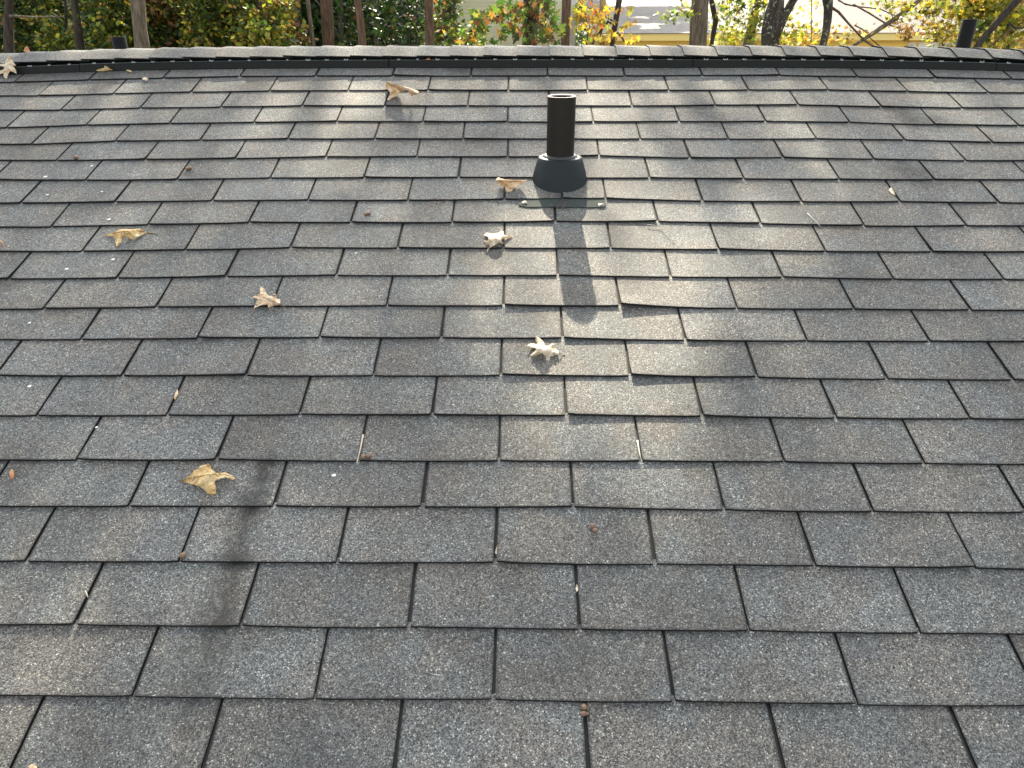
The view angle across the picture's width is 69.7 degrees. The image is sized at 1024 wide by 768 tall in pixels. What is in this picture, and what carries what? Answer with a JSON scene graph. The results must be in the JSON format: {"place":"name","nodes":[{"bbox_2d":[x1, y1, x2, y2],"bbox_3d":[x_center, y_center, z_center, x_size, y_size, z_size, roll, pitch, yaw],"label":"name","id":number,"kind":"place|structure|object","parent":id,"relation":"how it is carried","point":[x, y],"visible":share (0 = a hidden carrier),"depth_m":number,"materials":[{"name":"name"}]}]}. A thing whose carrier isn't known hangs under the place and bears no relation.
{"place":"outdoors","nodes":[
{"label":"outdoors","id":0,"kind":"place"},
{"bbox_2d":[0,45,1023,767],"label":"shingled house","id":1,"kind":"structure","parent":0,"point":[792,361],"depth_m":1.67,"materials":[{"name":"grey asphalt"}]},
{"bbox_2d":[0,57,16,78],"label":"fallen leaf","id":2,"kind":"object","parent":1,"relation":"on","point":[8,65],"visible":1,"depth_m":2.89,"materials":[{"name":"beige plant"}]},
{"bbox_2d":[9,469,13,478],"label":"fallen leaf","id":3,"kind":"object","parent":1,"relation":"on","point":[11,473],"visible":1,"depth_m":1.55,"materials":[{"name":"orange plant"}]},
{"bbox_2d":[96,66,111,70],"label":"fallen leaf","id":4,"kind":"object","parent":1,"relation":"on","point":[105,68],"visible":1,"depth_m":2.92,"materials":[{"name":"beige plant"}]},
{"bbox_2d":[111,36,127,48],"bbox_3d":[-2.558,-1.952,4.934,0.170,0.688,0.170,0,28,1],"label":"vent pipe","id":5,"kind":"object","parent":1,"relation":"on","point":[119,42],"visible":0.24,"depth_m":4.76,"materials":[{"name":"metal"}]},
{"bbox_2d":[105,228,157,245],"bbox_3d":[-1.119,-0.439,2.156,0.135,0.036,0.086,-18,33,-30],"label":"fallen leaf","id":6,"kind":"object","parent":1,"relation":"on","point":[119,235],"visible":1,"depth_m":2.14,"materials":[{"name":"beige plant"}]},
{"bbox_2d":[179,552,185,557],"bbox_3d":[-0.634,0.330,1.415,0.014,0.010,0.012,0,28,1],"label":"seed cluster","id":7,"kind":"object","parent":1,"relation":"on","point":[182,555],"visible":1,"depth_m":1.41,"materials":[{"name":"beige plant"}]},
{"bbox_2d":[178,464,235,494],"bbox_3d":[-0.636,0.196,1.538,0.115,0.031,0.060,13,31,24],"label":"fallen leaf","id":8,"kind":"object","parent":1,"relation":"on","point":[205,477],"visible":1,"depth_m":1.53,"materials":[{"name":"beige plant"}]},
{"bbox_2d":[254,287,286,308],"bbox_3d":[-0.654,-0.220,1.934,0.122,0.031,0.069,22,35,36],"label":"fallen leaf","id":9,"kind":"object","parent":1,"relation":"on","point":[263,297],"visible":1,"depth_m":1.93,"materials":[{"name":"beige plant"}]},
{"bbox_2d":[356,434,363,462],"bbox_3d":[-0.330,0.140,1.596,0.005,0.028,0.074,0,28,1],"label":"twig","id":10,"kind":"object","parent":1,"relation":"on","point":[360,447],"visible":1,"depth_m":1.60,"materials":[{"name":"beige wood"}]},
{"bbox_2d":[361,454,370,458],"bbox_3d":[-0.314,0.155,1.579,0.022,0.010,0.011,-4,28,-7],"label":"seed cluster","id":11,"kind":"object","parent":1,"relation":"on","point":[366,456],"visible":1,"depth_m":1.58,"materials":[{"name":"brown plant"}]},
{"bbox_2d":[384,81,425,99],"bbox_3d":[-0.412,-1.091,2.736,0.200,0.063,0.128,9,29,17],"label":"fallen leaf","id":12,"kind":"object","parent":1,"relation":"on","point":[395,90],"visible":1,"depth_m":2.75,"materials":[{"name":"beige plant"}]},
{"bbox_2d":[484,231,512,253],"bbox_3d":[-0.057,-0.414,2.131,0.106,0.038,0.080,-24,36,-38],"label":"fallen leaf","id":13,"kind":"object","parent":1,"relation":"on","point":[494,239],"visible":1,"depth_m":2.11,"materials":[{"name":"beige plant"}]},
{"bbox_2d":[495,178,526,191],"bbox_3d":[-0.002,-0.627,2.314,0.100,0.035,0.044,5,28,10],"label":"fallen leaf","id":14,"kind":"object","parent":1,"relation":"on","point":[509,185],"visible":1,"depth_m":2.32,"materials":[{"name":"beige plant"}]},
{"bbox_2d":[526,337,564,356],"bbox_3d":[0.080,-0.083,1.797,0.093,0.026,0.068,17,32,29],"label":"fallen leaf","id":15,"kind":"object","parent":1,"relation":"on","point":[541,347],"visible":1,"depth_m":1.79,"materials":[{"name":"beige plant"}]},
{"bbox_2d":[518,94,605,207],"bbox_3d":[0.155,-0.728,2.290,0.268,0.310,0.275,0,28,1],"label":"vent pipe","id":16,"kind":"object","parent":1,"relation":"on","point":[559,167],"visible":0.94,"depth_m":2.28,"materials":[{"name":"plastic"}]},
{"bbox_2d":[581,703,588,715],"bbox_3d":[0.120,0.537,1.212,0.014,0.012,0.020,0,28,1],"label":"seed cluster","id":17,"kind":"object","parent":1,"relation":"on","point":[584,707],"visible":1,"depth_m":1.21,"materials":[{"name":"beige plant"}]},
{"bbox_2d":[590,523,597,532],"bbox_3d":[0.161,0.284,1.452,0.013,0.013,0.021,-6,28,-11],"label":"seed cluster","id":18,"kind":"object","parent":1,"relation":"on","point":[593,526],"visible":1,"depth_m":1.45,"materials":[{"name":"brown plant"}]},
{"bbox_2d":[955,19,977,48],"bbox_3d":[2.875,-1.955,4.786,0.170,0.755,0.170,0,28,1],"label":"vent pipe","id":19,"kind":"object","parent":1,"relation":"on","point":[966,33],"visible":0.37,"depth_m":4.62,"materials":[{"name":"metal"}]},
{"bbox_3d":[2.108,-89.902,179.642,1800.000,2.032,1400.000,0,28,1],"label":"ground","id":20,"kind":"structure","parent":0,"visible":0},
{"bbox_2d":[3,0,62,52],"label":"tree","id":21,"kind":"object","parent":20,"relation":"on","point":[9,16],"visible":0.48,"depth_m":10.22,"materials":[{"name":"brown plant"}]},
{"bbox_2d":[0,0,72,52],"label":"young tree","id":22,"kind":"object","parent":20,"relation":"on","point":[22,34],"visible":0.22,"depth_m":13.96,"materials":[{"name":"green plant"}]},
{"bbox_2d":[14,0,93,50],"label":"young tree","id":23,"kind":"object","parent":20,"relation":"on","point":[60,30],"visible":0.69,"depth_m":13.29,"materials":[{"name":"green plant"}]},
{"bbox_2d":[71,0,84,49],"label":"tree","id":24,"kind":"object","parent":20,"relation":"on","point":[79,38],"visible":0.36,"depth_m":12.04,"materials":[{"name":"brown plant"}]},
{"bbox_2d":[72,0,150,49],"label":"young tree","id":25,"kind":"object","parent":20,"relation":"on","point":[104,32],"visible":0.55,"depth_m":12.19,"materials":[{"name":"green plant"}]},
{"bbox_2d":[130,0,150,47],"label":"tree","id":26,"kind":"object","parent":20,"relation":"on","point":[139,23],"visible":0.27,"depth_m":10.64,"materials":[{"name":"brown plant"}]},
{"bbox_2d":[118,0,211,47],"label":"young tree","id":27,"kind":"object","parent":20,"relation":"on","point":[163,29],"visible":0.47,"depth_m":12.40,"materials":[{"name":"green plant"}]},
{"bbox_2d":[165,0,266,47],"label":"young tree","id":28,"kind":"object","parent":20,"relation":"on","point":[207,27],"visible":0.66,"depth_m":12.00,"materials":[{"name":"green plant"}]},
{"bbox_2d":[220,0,305,46],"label":"young tree","id":29,"kind":"object","parent":20,"relation":"on","point":[275,25],"visible":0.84,"depth_m":11.81,"materials":[{"name":"green plant"}]},
{"bbox_2d":[0,0,587,47],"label":"woodland","id":30,"kind":"object","parent":20,"relation":"on","point":[314,25],"visible":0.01,"depth_m":36.63,"materials":[{"name":"green plant"}]},
{"bbox_2d":[0,0,588,52],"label":"woodland","id":31,"kind":"object","parent":20,"relation":"on","point":[315,7],"visible":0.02,"depth_m":20.84,"materials":[{"name":"green plant"}]},
{"bbox_2d":[293,0,298,21],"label":"tree","id":32,"kind":"object","parent":20,"relation":"on","point":[296,13],"visible":0.02,"depth_m":18.63,"materials":[{"name":"green plant"}]},
{"bbox_2d":[280,0,318,45],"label":"young tree","id":33,"kind":"object","parent":20,"relation":"on","point":[303,38],"visible":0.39,"depth_m":12.65,"materials":[{"name":"green plant"}]},
{"bbox_2d":[306,0,315,45],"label":"tree","id":34,"kind":"object","parent":20,"relation":"on","point":[310,23],"visible":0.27,"depth_m":12.44,"materials":[{"name":"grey plant"}]},
{"bbox_2d":[315,0,333,45],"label":"tree","id":35,"kind":"object","parent":20,"relation":"on","point":[326,9],"visible":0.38,"depth_m":13.28,"materials":[{"name":"brown plant"}]},
{"bbox_2d":[338,0,343,45],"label":"tree","id":36,"kind":"object","parent":20,"relation":"on","point":[340,21],"visible":0.16,"depth_m":17.80,"materials":[{"name":"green plant"}]},
{"bbox_2d":[314,0,383,45],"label":"young tree","id":37,"kind":"object","parent":20,"relation":"on","point":[351,34],"visible":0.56,"depth_m":14.51,"materials":[{"name":"green plant"}]},
{"bbox_2d":[354,0,366,45],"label":"tree","id":38,"kind":"object","parent":20,"relation":"on","point":[360,24],"visible":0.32,"depth_m":11.52,"materials":[{"name":"brown plant"}]},
{"bbox_2d":[373,0,378,45],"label":"tree","id":39,"kind":"object","parent":20,"relation":"on","point":[375,35],"visible":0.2,"depth_m":15.15,"materials":[{"name":"grey plant"}]},
{"bbox_2d":[353,0,423,45],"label":"young tree","id":40,"kind":"object","parent":20,"relation":"on","point":[387,30],"visible":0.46,"depth_m":14.08,"materials":[{"name":"green plant"}]},
{"bbox_2d":[396,2,403,45],"bbox_3d":[-2.636,-7.956,17.139,0.600,8.057,0.377,0,28,1],"label":"tree","id":41,"kind":"object","parent":20,"relation":"on","point":[401,24],"visible":0.07,"depth_m":16.93,"materials":[{"name":"green plant"}]},
{"bbox_2d":[404,0,417,45],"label":"tree","id":42,"kind":"object","parent":20,"relation":"on","point":[408,5],"visible":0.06,"depth_m":15.92,"materials":[{"name":"green plant"}]},
{"bbox_2d":[387,0,442,45],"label":"young tree","id":43,"kind":"object","parent":20,"relation":"on","point":[413,28],"visible":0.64,"depth_m":13.23,"materials":[{"name":"green plant"}]},
{"bbox_2d":[416,0,463,45],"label":"tree","id":44,"kind":"object","parent":20,"relation":"on","point":[432,24],"visible":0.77,"depth_m":12.08,"materials":[{"name":"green plant"}]},
{"bbox_2d":[436,0,488,45],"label":"tree","id":45,"kind":"object","parent":20,"relation":"on","point":[455,32],"visible":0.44,"depth_m":11.27,"materials":[{"name":"green plant"}]},
{"bbox_2d":[417,0,576,45],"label":"clapboard house","id":46,"kind":"structure","parent":20,"relation":"on","point":[482,5],"depth_m":27.66,"materials":[{"name":"beige"}]},
{"bbox_2d":[454,0,565,45],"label":"maple tree","id":47,"kind":"object","parent":20,"relation":"on","point":[529,16],"visible":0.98,"depth_m":8.34,"materials":[{"name":"green plant"}]},
{"bbox_2d":[561,0,570,45],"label":"tree","id":48,"kind":"object","parent":20,"relation":"on","point":[566,15],"visible":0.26,"depth_m":9.67,"materials":[{"name":"brown plant"}]},
{"bbox_2d":[575,22,588,45],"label":"garden shrub","id":49,"kind":"object","parent":20,"relation":"on","point":[580,36],"visible":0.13,"depth_m":40.38,"materials":[{"name":"green plant"}]},
{"bbox_2d":[593,0,605,45],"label":"tree","id":50,"kind":"object","parent":20,"relation":"on","point":[601,9],"visible":0.13,"depth_m":13.18,"materials":[{"name":"brown plant"}]},
{"bbox_2d":[568,0,640,45],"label":"maple tree","id":51,"kind":"object","parent":20,"relation":"on","point":[614,33],"visible":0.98,"depth_m":8.71,"materials":[{"name":"yellow plant"}]},
{"bbox_2d":[689,0,708,45],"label":"tree","id":52,"kind":"object","parent":20,"relation":"on","point":[698,30],"visible":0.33,"depth_m":10.97,"materials":[{"name":"brown plant"}]},
{"bbox_2d":[707,0,759,45],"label":"tree","id":53,"kind":"object","parent":20,"relation":"on","point":[730,37],"visible":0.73,"depth_m":12.20,"materials":[{"name":"yellow plant"}]},
{"bbox_2d":[653,0,822,45],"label":"tree","id":54,"kind":"object","parent":20,"relation":"on","point":[777,16],"visible":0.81,"depth_m":10.19,"materials":[{"name":"yellow plant"}]},
{"bbox_2d":[711,0,768,44],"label":"tree","id":55,"kind":"object","parent":20,"relation":"on","point":[752,18],"visible":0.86,"depth_m":11.44,"materials":[{"name":"yellow plant"}]},
{"bbox_2d":[576,0,1023,48],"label":"yellow house","id":56,"kind":"structure","parent":20,"relation":"on","point":[647,29],"depth_m":22.56,"materials":[{"name":"paint"}]},
{"bbox_2d":[917,42,954,47],"bbox_3d":[12.621,-9.656,22.077,1.072,1.100,0.052,0,28,1],"label":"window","id":57,"kind":"structure","parent":56,"relation":"in","point":[920,44],"depth_m":21.83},
{"bbox_2d":[783,0,873,45],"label":"tree","id":58,"kind":"object","parent":20,"relation":"on","point":[829,9],"visible":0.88,"depth_m":9.32,"materials":[{"name":"yellow plant"}]},
{"bbox_2d":[838,0,959,47],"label":"leaning tree","id":59,"kind":"object","parent":20,"relation":"on","point":[925,9],"visible":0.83,"depth_m":9.77,"materials":[{"name":"yellow plant"}]},
{"bbox_2d":[811,0,811,44],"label":"vine","id":60,"kind":"object","parent":59,"relation":"hanging from","point":[811,21],"visible":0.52,"depth_m":9.68,"materials":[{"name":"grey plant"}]},
{"bbox_2d":[940,0,1023,48],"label":"leaning tree","id":61,"kind":"object","parent":20,"relation":"on","point":[1004,21],"visible":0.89,"depth_m":9.11,"materials":[{"name":"yellow plant"}]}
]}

